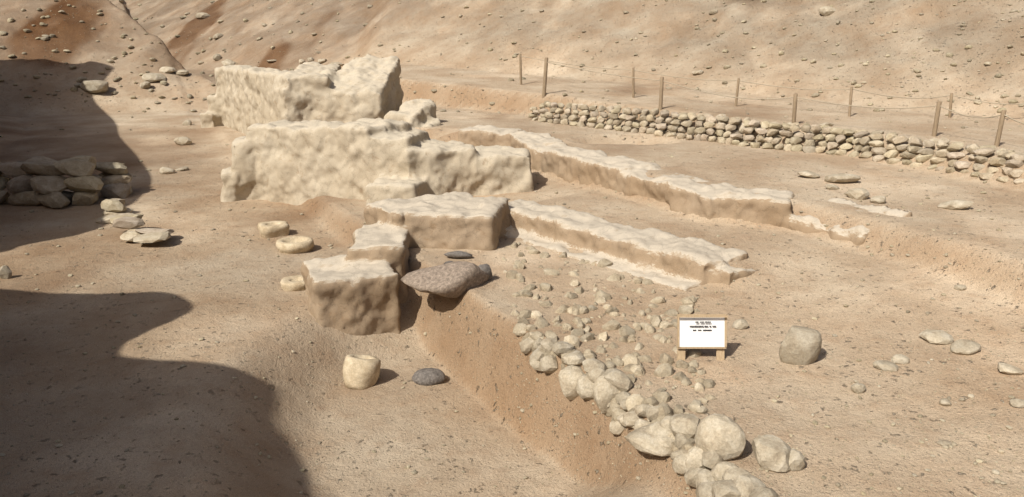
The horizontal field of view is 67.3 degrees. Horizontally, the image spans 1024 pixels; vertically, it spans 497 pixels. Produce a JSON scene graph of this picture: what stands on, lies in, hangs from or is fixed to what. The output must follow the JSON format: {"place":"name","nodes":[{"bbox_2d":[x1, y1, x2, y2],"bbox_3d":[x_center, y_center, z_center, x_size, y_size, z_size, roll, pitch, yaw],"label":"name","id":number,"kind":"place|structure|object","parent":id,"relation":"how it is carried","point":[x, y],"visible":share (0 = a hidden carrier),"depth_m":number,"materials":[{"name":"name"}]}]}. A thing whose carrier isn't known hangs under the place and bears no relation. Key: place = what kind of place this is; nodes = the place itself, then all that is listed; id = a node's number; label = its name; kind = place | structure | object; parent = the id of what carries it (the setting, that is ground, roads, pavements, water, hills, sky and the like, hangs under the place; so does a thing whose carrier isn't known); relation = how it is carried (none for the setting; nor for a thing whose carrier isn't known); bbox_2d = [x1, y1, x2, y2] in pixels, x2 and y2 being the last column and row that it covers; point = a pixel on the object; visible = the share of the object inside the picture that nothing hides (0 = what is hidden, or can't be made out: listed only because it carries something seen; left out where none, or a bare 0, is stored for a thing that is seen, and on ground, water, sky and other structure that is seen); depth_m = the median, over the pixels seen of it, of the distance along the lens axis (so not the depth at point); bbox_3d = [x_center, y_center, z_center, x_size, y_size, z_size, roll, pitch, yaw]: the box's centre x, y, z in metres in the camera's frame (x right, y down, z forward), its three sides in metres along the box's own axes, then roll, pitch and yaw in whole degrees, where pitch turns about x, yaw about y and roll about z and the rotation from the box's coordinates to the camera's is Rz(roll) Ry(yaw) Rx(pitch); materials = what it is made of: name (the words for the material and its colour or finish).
{"place":"outdoors","nodes":[
{"label":"outdoors","id":0,"kind":"place"},
{"bbox_2d":[0,0,1023,496],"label":"terrain","id":1,"kind":"structure","parent":0,"point":[484,362],"depth_m":10.39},
{"bbox_2d":[0,155,174,242],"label":"stone wall","id":2,"kind":"structure","parent":1,"relation":"on","point":[49,185],"depth_m":16.09,"materials":[{"name":"stone"}]},
{"bbox_2d":[257,221,289,237],"bbox_3d":[-4.318,-0.337,13.957,0.525,0.254,0.489,-8,17,-28],"label":"mortar block","id":3,"kind":"object","parent":1,"relation":"on","point":[271,229],"depth_m":13.78,"materials":[{"name":"stone"}]},
{"bbox_2d":[280,275,305,290],"bbox_3d":[-3.097,0.513,11.041,0.460,0.157,0.426,-3,15,-11],"label":"mortar","id":4,"kind":"object","parent":1,"relation":"on","point":[293,283],"visible":0.73,"depth_m":10.88,"materials":[{"name":"stone"}]},
{"bbox_2d":[276,236,313,253],"bbox_3d":[-3.662,-0.044,12.977,0.632,0.224,0.615,0,15,0],"label":"stone mortar","id":5,"kind":"object","parent":1,"relation":"on","point":[294,244],"visible":0.98,"depth_m":12.78,"materials":[{"name":"stone"}]},
{"bbox_2d":[199,54,440,134],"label":"mudbrick wall","id":6,"kind":"structure","parent":1,"relation":"on","point":[243,98],"depth_m":22.15,"materials":[{"name":"brick"}]},
{"bbox_2d":[343,354,380,389],"bbox_3d":[-1.825,1.494,9.301,0.447,0.378,0.385,8,1,-2],"label":"mortar","id":7,"kind":"object","parent":1,"relation":"on","point":[361,372],"visible":0.97,"depth_m":9.15,"materials":[{"name":"stone"}]},
{"bbox_2d":[220,118,533,205],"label":"mudbrick wall","id":8,"kind":"structure","parent":1,"relation":"on","point":[367,160],"depth_m":15.47,"materials":[{"name":"brick"}]},
{"bbox_2d":[400,251,491,385],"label":"grinding stones","id":9,"kind":"object","parent":1,"relation":"on","point":[453,279],"visible":0.97,"depth_m":9.79,"materials":[{"name":"grey stone"}]},
{"bbox_2d":[0,6,1023,445],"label":"loose rocks","id":10,"kind":"object","parent":1,"relation":"on","point":[800,346],"visible":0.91,"depth_m":7.88,"materials":[{"name":"stone"}]},
{"bbox_2d":[0,0,1023,496],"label":"pebbles","id":11,"kind":"object","parent":1,"relation":"on","point":[602,314],"visible":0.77,"depth_m":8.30,"materials":[{"name":"stone"}]},
{"bbox_2d":[0,0,1023,112],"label":"hill stones","id":12,"kind":"object","parent":1,"relation":"on","point":[163,82],"depth_m":31.63,"materials":[{"name":"stone"}]},
{"bbox_2d":[300,191,755,335],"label":"mudbrick wall","id":13,"kind":"structure","parent":1,"relation":"on","point":[360,287],"depth_m":10.87,"materials":[{"name":"brick"}]},
{"bbox_2d":[501,242,804,496],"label":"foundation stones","id":14,"kind":"object","parent":1,"relation":"on","point":[718,441],"visible":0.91,"depth_m":7.00,"materials":[{"name":"stone"}]},
{"bbox_2d":[458,125,911,245],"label":"mudbrick wall","id":15,"kind":"structure","parent":1,"relation":"on","point":[626,176],"depth_m":13.38,"materials":[{"name":"brick"}]},
{"bbox_2d":[676,314,727,360],"bbox_3d":[1.873,0.888,7.621,0.486,0.494,0.134,0,15,0],"label":"information sign","id":16,"kind":"object","parent":1,"relation":"on","point":[701,331],"visible":0.93,"depth_m":7.58,"materials":[{"name":"white wood"}]},
{"bbox_2d":[519,53,1023,117],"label":"fence","id":17,"kind":"object","parent":1,"relation":"on","point":[851,89],"visible":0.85,"depth_m":20.45,"materials":[{"name":"brown wood"}]},
{"bbox_2d":[528,101,1023,184],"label":"stone retaining wall","id":18,"kind":"structure","parent":1,"relation":"on","point":[729,134],"depth_m":17.07,"materials":[{"name":"stone"}]},
{"bbox_2d":[542,57,1023,146],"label":"fence","id":19,"kind":"object","parent":1,"relation":"on","point":[1002,115],"visible":0.85,"depth_m":17.47,"materials":[{"name":"brown wood"}]}
]}

